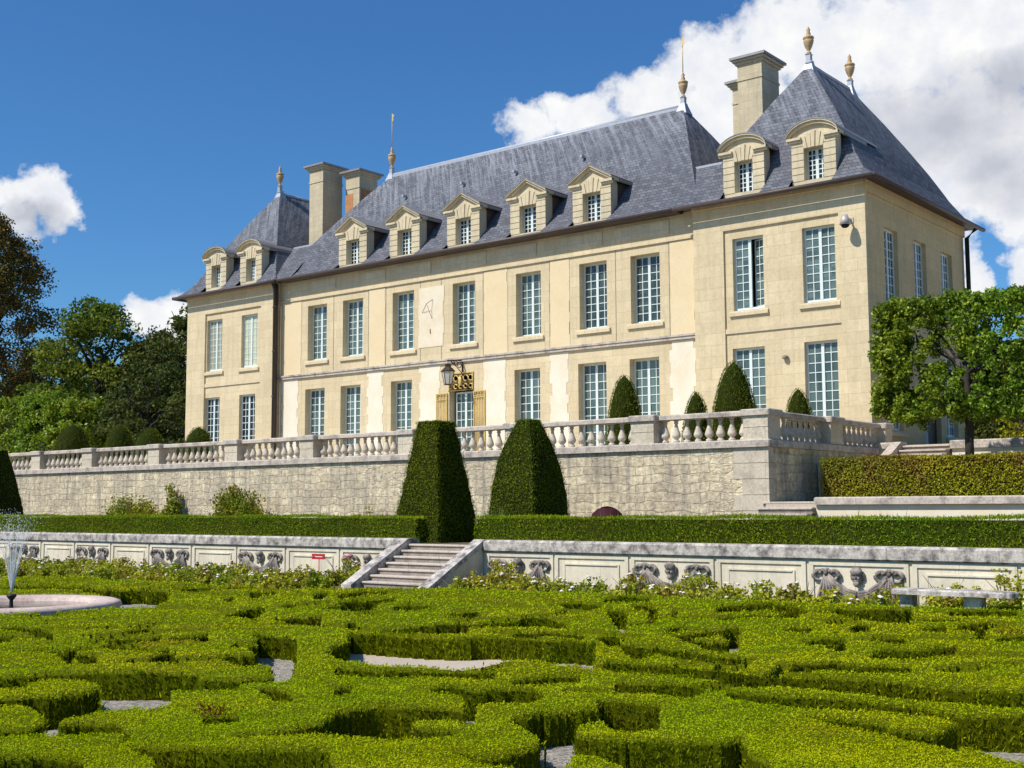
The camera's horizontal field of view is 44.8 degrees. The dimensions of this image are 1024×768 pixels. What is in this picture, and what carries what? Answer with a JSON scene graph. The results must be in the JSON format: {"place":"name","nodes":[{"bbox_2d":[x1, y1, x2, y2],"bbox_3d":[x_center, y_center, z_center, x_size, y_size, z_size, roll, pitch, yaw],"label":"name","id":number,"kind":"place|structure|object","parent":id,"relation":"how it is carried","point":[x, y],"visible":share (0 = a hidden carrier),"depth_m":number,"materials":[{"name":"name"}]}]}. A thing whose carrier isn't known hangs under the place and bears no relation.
{"place":"outdoors","nodes":[
{"label":"outdoors","id":0,"kind":"place"},
{"bbox_2d":[347,653,524,670],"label":"sandy path","id":1,"kind":"structure","parent":0,"point":[384,660],"depth_m":17.60,"materials":[{"name":"gravel"}]},
{"bbox_2d":[410,542,469,582],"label":"terrace ground","id":2,"kind":"structure","parent":0,"point":[460,543],"depth_m":34.43,"materials":[{"name":"stone"}]},
{"bbox_2d":[0,450,24,514],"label":"clipped yew","id":3,"kind":"object","parent":2,"relation":"on","point":[10,498],"visible":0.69,"depth_m":52.59,"materials":[{"name":"plant"}]},
{"bbox_2d":[99,486,161,517],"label":"shrub","id":4,"kind":"object","parent":2,"relation":"on","point":[122,509],"visible":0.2,"depth_m":51.23,"materials":[{"name":"green plant"}]},
{"bbox_2d":[157,482,183,517],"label":"shrub","id":5,"kind":"object","parent":2,"relation":"on","point":[173,506],"visible":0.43,"depth_m":50.02,"materials":[{"name":"green plant"}]},
{"bbox_2d":[0,513,426,542],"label":"hedge","id":6,"kind":"object","parent":2,"relation":"on","point":[372,526],"visible":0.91,"depth_m":39.97,"materials":[{"name":"green plant"}]},
{"bbox_2d":[209,482,267,517],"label":"shrub","id":7,"kind":"object","parent":2,"relation":"on","point":[230,505],"visible":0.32,"depth_m":46.92,"materials":[{"name":"green plant"}]},
{"bbox_2d":[395,419,477,542],"bbox_3d":[-2.223,2.838,36.294,2.105,3.583,2.078,-5,-7,39],"label":"clipped yew","id":8,"kind":"object","parent":2,"relation":"on","point":[436,490],"visible":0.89,"depth_m":35.84,"materials":[{"name":"plant"}]},
{"bbox_2d":[13,439,880,520],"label":"terrace wall","id":9,"kind":"structure","parent":2,"relation":"on","point":[746,476],"depth_m":40.45,"materials":[{"name":"stone"}]},
{"bbox_2d":[8,408,782,469],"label":"balustrade","id":10,"kind":"object","parent":9,"relation":"on","point":[760,423],"visible":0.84,"depth_m":43.93,"materials":[{"name":"stone"}]},
{"bbox_2d":[780,412,893,447],"bbox_3d":[9.768,1.465,38.115,0.880,0.850,8.033,-5,-7,39],"label":"balustrade","id":11,"kind":"object","parent":9,"relation":"on","point":[827,429],"visible":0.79,"depth_m":37.48,"materials":[{"name":"stone"}]},
{"bbox_2d":[487,418,570,518],"bbox_3d":[0.475,2.735,35.127,1.857,3.552,1.841,-5,-7,39],"label":"clipped yew","id":12,"kind":"object","parent":2,"relation":"on","point":[529,478],"visible":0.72,"depth_m":34.71,"materials":[{"name":"plant"}]},
{"bbox_2d":[473,513,1023,547],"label":"hedge","id":13,"kind":"object","parent":2,"relation":"on","point":[937,531],"visible":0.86,"depth_m":28.10,"materials":[{"name":"green plant"}]},
{"bbox_2d":[754,502,815,519],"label":"terrace steps","id":14,"kind":"structure","parent":2,"relation":"on","point":[795,511],"depth_m":33.00,"materials":[{"name":"stone"}]},
{"bbox_2d":[814,495,1023,519],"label":"coped wall","id":15,"kind":"structure","parent":2,"relation":"on","point":[934,506],"depth_m":30.88,"materials":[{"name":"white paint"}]},
{"bbox_2d":[0,0,1023,446],"label":"sky","id":16,"kind":"structure","parent":0,"point":[139,138],"materials":[{"name":"blue"}]},
{"bbox_2d":[45,604,1023,767],"bbox_3d":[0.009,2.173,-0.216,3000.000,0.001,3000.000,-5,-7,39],"label":"ground","id":17,"kind":"structure","parent":0,"point":[559,756],"depth_m":13.89,"materials":[{"name":"gravel"}]},
{"bbox_2d":[0,698,104,738],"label":"box hedge","id":18,"kind":"object","parent":17,"relation":"on","point":[17,721],"visible":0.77,"depth_m":11.05,"materials":[{"name":"green plant"}]},
{"bbox_2d":[0,676,106,729],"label":"box hedge","id":19,"kind":"object","parent":17,"relation":"on","point":[54,701],"visible":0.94,"depth_m":12.66,"materials":[{"name":"green plant"}]},
{"bbox_2d":[0,508,121,615],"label":"fountain","id":20,"kind":"object","parent":17,"relation":"on","point":[47,605],"visible":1,"depth_m":24.70,"materials":[{"name":"stone"}]},
{"bbox_2d":[0,639,196,700],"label":"box hedge","id":21,"kind":"object","parent":17,"relation":"on","point":[126,675],"visible":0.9,"depth_m":14.74,"materials":[{"name":"green plant"}]},
{"bbox_2d":[0,604,232,665],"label":"box hedge","id":22,"kind":"object","parent":17,"relation":"on","point":[66,635],"visible":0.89,"depth_m":19.75,"materials":[{"name":"green plant"}]},
{"bbox_2d":[0,573,256,604],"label":"box hedge","id":23,"kind":"object","parent":17,"relation":"on","point":[130,591],"visible":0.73,"depth_m":29.98,"materials":[{"name":"green plant"}]},
{"bbox_2d":[0,727,273,767],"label":"box hedge","id":24,"kind":"object","parent":17,"relation":"on","point":[134,748],"visible":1,"depth_m":9.70,"materials":[{"name":"green plant"}]},
{"bbox_2d":[0,576,340,589],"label":"soil bed","id":25,"kind":"object","parent":17,"relation":"on","point":[337,586],"depth_m":34.83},
{"bbox_2d":[301,569,334,588],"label":"rose bush","id":26,"kind":"object","parent":25,"relation":"on","point":[313,581],"visible":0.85,"depth_m":33.20,"materials":[{"name":"green plant"}]},
{"bbox_2d":[765,600,1023,623],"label":"box hedge","id":27,"kind":"object","parent":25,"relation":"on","point":[889,614],"visible":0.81,"depth_m":22.55,"materials":[{"name":"green plant"}]},
{"bbox_2d":[891,587,1018,608],"bbox_3d":[8.182,4.126,22.981,2.220,0.630,0.500,-5,-7,39],"label":"stone bench","id":28,"kind":"object","parent":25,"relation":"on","point":[971,598],"visible":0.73,"depth_m":22.79,"materials":[{"name":"stone"}]},
{"bbox_2d":[972,568,1023,606],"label":"rose bush","id":29,"kind":"object","parent":25,"relation":"on","point":[1017,588],"visible":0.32,"depth_m":23.82,"materials":[{"name":"green plant"}]},
{"bbox_2d":[57,688,330,743],"bbox_3d":[-2.836,3.141,11.375,2.922,0.511,2.249,-5,-7,39],"label":"box hedge","id":30,"kind":"object","parent":17,"relation":"on","point":[220,715],"visible":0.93,"depth_m":11.12,"materials":[{"name":"green plant"}]},
{"bbox_2d":[0,531,398,581],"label":"panelled wall","id":31,"kind":"structure","parent":17,"relation":"on","point":[264,553],"depth_m":40.26,"materials":[{"name":"stone"}]},
{"bbox_2d":[154,644,275,700],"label":"box hedge","id":32,"kind":"object","parent":17,"relation":"on","point":[217,667],"visible":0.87,"depth_m":14.28,"materials":[{"name":"green plant"}]},
{"bbox_2d":[159,586,351,624],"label":"box hedge","id":33,"kind":"object","parent":17,"relation":"on","point":[287,605],"visible":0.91,"depth_m":24.80,"materials":[{"name":"green plant"}]},
{"bbox_2d":[170,608,497,665],"bbox_3d":[-2.781,3.970,19.332,5.445,0.480,5.450,-5,-7,39],"label":"box hedge","id":34,"kind":"object","parent":17,"relation":"on","point":[340,634],"visible":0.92,"depth_m":18.45,"materials":[{"name":"green plant"}]},
{"bbox_2d":[288,643,383,681],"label":"box hedge","id":35,"kind":"object","parent":17,"relation":"on","point":[313,662],"visible":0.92,"depth_m":14.78,"materials":[{"name":"green plant"}]},
{"bbox_2d":[236,674,467,741],"bbox_3d":[-1.667,3.288,12.550,2.273,0.433,2.858,1,-6,-13],"label":"box hedge","id":36,"kind":"object","parent":17,"relation":"on","point":[376,708],"visible":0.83,"depth_m":11.97,"materials":[{"name":"green plant"}]},
{"bbox_2d":[253,715,550,767],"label":"box hedge","id":37,"kind":"object","parent":17,"relation":"on","point":[480,743],"visible":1,"depth_m":9.68,"materials":[{"name":"green plant"}]},
{"bbox_2d":[341,538,491,589],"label":"garden stairs","id":38,"kind":"structure","parent":17,"relation":"on","point":[397,563],"depth_m":33.05,"materials":[{"name":"stone"}]},
{"bbox_2d":[338,586,504,624],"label":"box hedge","id":39,"kind":"object","parent":17,"relation":"on","point":[461,604],"visible":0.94,"depth_m":25.16,"materials":[{"name":"green plant"}]},
{"bbox_2d":[367,659,564,721],"bbox_3d":[-0.483,3.453,14.258,2.371,0.451,2.374,-5,-7,39],"label":"box hedge","id":40,"kind":"object","parent":17,"relation":"on","point":[473,688],"visible":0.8,"depth_m":14.07,"materials":[{"name":"green plant"}]},
{"bbox_2d":[502,753,622,767],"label":"box hedge","id":41,"kind":"object","parent":17,"relation":"on","point":[576,761],"visible":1,"depth_m":9.07,"materials":[{"name":"green plant"}]},
{"bbox_2d":[478,617,698,665],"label":"box hedge","id":42,"kind":"object","parent":17,"relation":"on","point":[581,641],"visible":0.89,"depth_m":17.80,"materials":[{"name":"green plant"}]},
{"bbox_2d":[471,681,736,747],"bbox_3d":[0.665,3.257,12.277,2.948,0.437,2.206,3,-6,-28],"label":"box hedge","id":43,"kind":"object","parent":17,"relation":"on","point":[553,715],"visible":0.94,"depth_m":11.88,"materials":[{"name":"green plant"}]},
{"bbox_2d":[486,589,782,630],"bbox_3d":[2.203,4.409,24.124,5.730,0.495,8.326,-1,-6,7],"label":"box hedge","id":44,"kind":"object","parent":17,"relation":"on","point":[528,609],"visible":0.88,"depth_m":23.32,"materials":[{"name":"green plant"}]},
{"bbox_2d":[564,649,743,698],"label":"box hedge","id":45,"kind":"object","parent":17,"relation":"on","point":[666,676],"visible":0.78,"depth_m":14.00,"materials":[{"name":"green plant"}]},
{"bbox_2d":[571,699,763,767],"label":"box hedge","id":46,"kind":"object","parent":17,"relation":"on","point":[709,734],"visible":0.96,"depth_m":10.16,"materials":[{"name":"green plant"}]},
{"bbox_2d":[690,634,729,652],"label":"box hedge","id":47,"kind":"object","parent":17,"relation":"on","point":[716,643],"visible":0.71,"depth_m":17.33,"materials":[{"name":"green plant"}]},
{"bbox_2d":[483,540,1023,606],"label":"panelled wall","id":48,"kind":"structure","parent":17,"relation":"on","point":[859,571],"depth_m":27.69,"materials":[{"name":"stone"}]},
{"bbox_2d":[674,605,952,652],"bbox_3d":[4.677,3.967,19.649,4.222,0.470,6.284,1,-6,-9],"label":"box hedge","id":49,"kind":"object","parent":17,"relation":"on","point":[826,626],"visible":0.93,"depth_m":19.18,"materials":[{"name":"green plant"}]},
{"bbox_2d":[682,643,985,688],"bbox_3d":[4.014,3.546,15.350,3.489,0.445,3.066,0,-6,-2],"label":"box hedge","id":50,"kind":"object","parent":17,"relation":"on","point":[755,667],"visible":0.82,"depth_m":15.17,"materials":[{"name":"green plant"}]},
{"bbox_2d":[730,685,1023,752],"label":"box hedge","id":51,"kind":"object","parent":17,"relation":"on","point":[990,729],"visible":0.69,"depth_m":11.50,"materials":[{"name":"green plant"}]},
{"bbox_2d":[736,702,1023,767],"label":"box hedge","id":52,"kind":"object","parent":17,"relation":"on","point":[795,737],"visible":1,"depth_m":9.52,"materials":[{"name":"green plant"}]},
{"bbox_2d":[807,706,961,750],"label":"box hedge","id":53,"kind":"object","parent":17,"relation":"on","point":[937,731],"visible":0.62,"depth_m":10.73,"materials":[{"name":"green plant"}]},
{"bbox_2d":[768,658,1023,710],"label":"box hedge","id":54,"kind":"object","parent":17,"relation":"on","point":[956,681],"visible":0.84,"depth_m":13.44,"materials":[{"name":"green plant"}]},
{"bbox_2d":[904,613,1023,666],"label":"box hedge","id":55,"kind":"object","parent":17,"relation":"on","point":[994,640],"visible":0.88,"depth_m":17.06,"materials":[{"name":"green plant"}]},
{"bbox_2d":[671,572,717,595],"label":"rose bush","id":56,"kind":"object","parent":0,"point":[697,581],"visible":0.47,"depth_m":28.08,"materials":[{"name":"green plant"}]},
{"bbox_2d":[766,501,871,516],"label":"terrace ground","id":57,"kind":"structure","parent":0,"point":[776,505],"depth_m":33.16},
{"bbox_2d":[817,450,1023,496],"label":"hornbeam hedge","id":58,"kind":"object","parent":57,"relation":"on","point":[990,474],"visible":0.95,"depth_m":33.39,"materials":[{"name":"green plant"}]},
{"bbox_2d":[818,464,823,496],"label":"terrace ground","id":59,"kind":"structure","parent":0,"point":[819,485],"depth_m":36.32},
{"bbox_2d":[881,442,949,455],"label":"side steps","id":60,"kind":"structure","parent":59,"relation":"on","point":[893,448],"depth_m":38.96,"materials":[{"name":"stone"}]},
{"bbox_2d":[867,283,1023,454],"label":"pleached lime","id":61,"kind":"object","parent":59,"relation":"on","point":[900,402],"visible":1,"depth_m":33.94,"materials":[{"name":"green plant"}]},
{"bbox_2d":[878,437,1023,455],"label":"coped wall","id":62,"kind":"structure","parent":59,"relation":"on","point":[991,446],"depth_m":37.77,"materials":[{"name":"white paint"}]},
{"bbox_2d":[904,444,951,454],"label":"courtyard ground","id":63,"kind":"structure","parent":0,"point":[933,444],"depth_m":39.06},
{"bbox_2d":[961,339,1023,439],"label":"dark hedge","id":64,"kind":"object","parent":63,"relation":"on","point":[987,431],"visible":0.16,"depth_m":41.21,"materials":[{"name":"green plant"}]},
{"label":"upper terrace ground","id":65,"kind":"structure","parent":0,"visible":0},
{"bbox_2d":[0,391,51,468],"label":"pleached lime","id":66,"kind":"object","parent":65,"relation":"on","point":[8,405],"visible":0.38,"depth_m":88.17,"materials":[{"name":"green plant"}]},
{"bbox_2d":[0,211,64,450],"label":"tree","id":67,"kind":"object","parent":65,"relation":"on","point":[10,273],"visible":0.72,"depth_m":101.97,"materials":[{"name":"green plant"}]},
{"bbox_2d":[12,388,82,468],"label":"pleached lime","id":68,"kind":"object","parent":65,"relation":"on","point":[41,398],"visible":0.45,"depth_m":86.23,"materials":[{"name":"green plant"}]},
{"bbox_2d":[52,424,90,466],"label":"clipped yew","id":69,"kind":"object","parent":65,"relation":"on","point":[72,437],"visible":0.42,"depth_m":62.33,"materials":[{"name":"plant"}]},
{"bbox_2d":[41,395,108,450],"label":"pleached lime","id":70,"kind":"object","parent":65,"relation":"on","point":[69,403],"visible":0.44,"depth_m":84.40,"materials":[{"name":"green plant"}]},
{"bbox_2d":[13,294,175,448],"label":"tree","id":71,"kind":"object","parent":65,"relation":"on","point":[103,319],"visible":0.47,"depth_m":93.82,"materials":[{"name":"green plant"}]},
{"bbox_2d":[74,377,162,447],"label":"tree","id":72,"kind":"object","parent":65,"relation":"on","point":[123,383],"visible":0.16,"depth_m":85.50,"materials":[{"name":"green plant"}]},
{"bbox_2d":[104,424,134,464],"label":"clipped yew","id":73,"kind":"object","parent":65,"relation":"on","point":[119,436],"visible":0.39,"depth_m":59.92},
{"bbox_2d":[92,373,185,462],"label":"tree","id":74,"kind":"object","parent":65,"relation":"on","point":[145,382],"visible":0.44,"depth_m":82.00,"materials":[{"name":"green plant"}]},
{"bbox_2d":[105,352,185,442],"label":"tree","id":75,"kind":"object","parent":65,"relation":"on","point":[137,361],"visible":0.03,"depth_m":88.42,"materials":[{"name":"green plant"}]},
{"bbox_2d":[133,426,164,463],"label":"clipped yew","id":76,"kind":"object","parent":65,"relation":"on","point":[150,435],"visible":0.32,"depth_m":58.38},
{"bbox_2d":[120,325,186,438],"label":"tree","id":77,"kind":"object","parent":65,"relation":"on","point":[148,341],"visible":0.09,"depth_m":92.82,"materials":[{"name":"green plant"}]},
{"bbox_2d":[130,304,187,441],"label":"tree","id":78,"kind":"object","parent":65,"relation":"on","point":[166,369],"visible":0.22,"depth_m":85.62,"materials":[{"name":"green plant"}]},
{"bbox_2d":[157,378,185,461],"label":"tree","id":79,"kind":"object","parent":65,"relation":"on","point":[177,402],"visible":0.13,"depth_m":79.07,"materials":[{"name":"green plant"}]},
{"bbox_2d":[182,426,214,462],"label":"clipped yew","id":80,"kind":"object","parent":65,"relation":"on","point":[197,434],"visible":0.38,"depth_m":56.08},
{"bbox_2d":[172,27,984,461],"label":"chateau","id":81,"kind":"structure","parent":65,"relation":"on","point":[670,261],"depth_m":50.24,"materials":[{"name":"stone"}]},
{"bbox_2d":[203,319,223,375],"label":"window","id":82,"kind":"structure","parent":81,"relation":"in","point":[215,348],"depth_m":64.17,"materials":[{"name":"glass"}]},
{"bbox_2d":[207,397,219,453],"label":"window","id":83,"kind":"structure","parent":81,"relation":"in","point":[212,403],"depth_m":63.84,"materials":[{"name":"blue paint"}]},
{"bbox_2d":[237,314,258,371],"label":"window","id":84,"kind":"structure","parent":81,"relation":"in","point":[250,321],"depth_m":62.43,"materials":[{"name":"glass"}]},
{"bbox_2d":[241,394,254,439],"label":"window","id":85,"kind":"structure","parent":81,"relation":"in","point":[248,401],"depth_m":62.12,"materials":[{"name":"blue paint"}]},
{"bbox_2d":[304,305,328,364],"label":"window","id":86,"kind":"structure","parent":81,"relation":"in","point":[319,312],"depth_m":59.74,"materials":[{"name":"glass"}]},
{"bbox_2d":[310,389,324,434],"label":"window","id":87,"kind":"structure","parent":81,"relation":"in","point":[317,396],"depth_m":59.50,"materials":[{"name":"blue paint"}]},
{"bbox_2d":[339,299,364,360],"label":"window","id":88,"kind":"structure","parent":81,"relation":"in","point":[355,308],"depth_m":58.22,"materials":[{"name":"glass"}]},
{"bbox_2d":[345,385,360,455],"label":"window","id":89,"kind":"structure","parent":81,"relation":"in","point":[352,401],"depth_m":57.96,"materials":[{"name":"blue paint"}]},
{"bbox_2d":[388,292,416,355],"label":"window","id":90,"kind":"structure","parent":81,"relation":"in","point":[405,311],"depth_m":56.19,"materials":[{"name":"glass"}]},
{"bbox_2d":[396,381,411,453],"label":"window","id":91,"kind":"structure","parent":81,"relation":"in","point":[404,388],"depth_m":55.92,"materials":[{"name":"blue paint"}]},
{"bbox_2d":[448,282,477,348],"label":"window","id":92,"kind":"structure","parent":81,"relation":"in","point":[465,292],"depth_m":53.93,"materials":[{"name":"glass"}]},
{"bbox_2d":[456,391,472,450],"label":"garden door","id":93,"kind":"structure","parent":81,"relation":"in","point":[464,400],"depth_m":53.58,"materials":[{"name":"blue paint"}]},
{"bbox_2d":[512,272,543,341],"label":"window","id":94,"kind":"structure","parent":81,"relation":"in","point":[530,283],"depth_m":51.70,"materials":[{"name":"glass"}]},
{"bbox_2d":[519,369,539,419],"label":"window","id":95,"kind":"structure","parent":81,"relation":"in","point":[529,380],"depth_m":51.43,"materials":[{"name":"glass"}]},
{"bbox_2d":[575,262,610,334],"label":"window","id":96,"kind":"structure","parent":81,"relation":"in","point":[595,275],"depth_m":49.65,"materials":[{"name":"glass"}]},
{"bbox_2d":[583,363,606,445],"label":"window","id":97,"kind":"structure","parent":81,"relation":"in","point":[594,375],"depth_m":49.36,"materials":[{"name":"blue paint"}]},
{"bbox_2d":[626,254,663,328],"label":"window","id":98,"kind":"structure","parent":81,"relation":"in","point":[647,268],"depth_m":48.11,"materials":[{"name":"glass"}]},
{"bbox_2d":[634,358,659,414],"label":"window","id":99,"kind":"structure","parent":81,"relation":"in","point":[646,371],"depth_m":47.81,"materials":[{"name":"glass"}]},
{"bbox_2d":[729,236,768,316],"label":"window","id":100,"kind":"structure","parent":81,"relation":"in","point":[749,261],"depth_m":45.07,"materials":[{"name":"glass"}]},
{"bbox_2d":[735,347,765,407],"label":"window","id":101,"kind":"structure","parent":81,"relation":"in","point":[752,360],"depth_m":44.57,"materials":[{"name":"glass"}]},
{"bbox_2d":[799,225,840,308],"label":"window","id":102,"kind":"structure","parent":81,"relation":"in","point":[819,242],"depth_m":43.27,"materials":[{"name":"glass"}]},
{"bbox_2d":[806,340,839,416],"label":"window","id":103,"kind":"structure","parent":81,"relation":"in","point":[822,356],"depth_m":42.91,"materials":[{"name":"glass"}]},
{"bbox_2d":[884,229,894,301],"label":"window","id":104,"kind":"structure","parent":81,"relation":"in","point":[888,236],"depth_m":43.98,"materials":[{"name":"glass"}]},
{"bbox_2d":[914,242,922,317],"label":"window","id":105,"kind":"structure","parent":81,"relation":"in","point":[917,247],"depth_m":46.13,"materials":[{"name":"glass"}]},
{"bbox_2d":[605,374,642,444],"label":"clipped yew","id":106,"kind":"object","parent":65,"relation":"on","point":[624,403],"visible":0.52,"depth_m":40.48,"materials":[{"name":"plant"}]},
{"bbox_2d":[681,391,707,441],"bbox_3d":[5.790,1.179,39.064,1.052,1.977,1.078,-5,-7,39],"label":"clipped yew","id":107,"kind":"object","parent":65,"relation":"on","point":[696,404],"visible":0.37,"depth_m":38.85,"materials":[{"name":"plant"}]},
{"bbox_2d":[711,360,756,440],"bbox_3d":[6.867,0.664,38.259,1.711,2.864,1.675,-5,-7,39],"label":"clipped yew","id":108,"kind":"object","parent":65,"relation":"on","point":[733,390],"visible":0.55,"depth_m":37.90,"materials":[{"name":"plant"}]},
{"bbox_2d":[785,388,813,440],"bbox_3d":[8.777,1.073,37.971,1.075,1.963,1.052,-5,-7,39],"label":"clipped yew","id":109,"kind":"object","parent":65,"relation":"on","point":[798,403],"visible":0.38,"depth_m":37.78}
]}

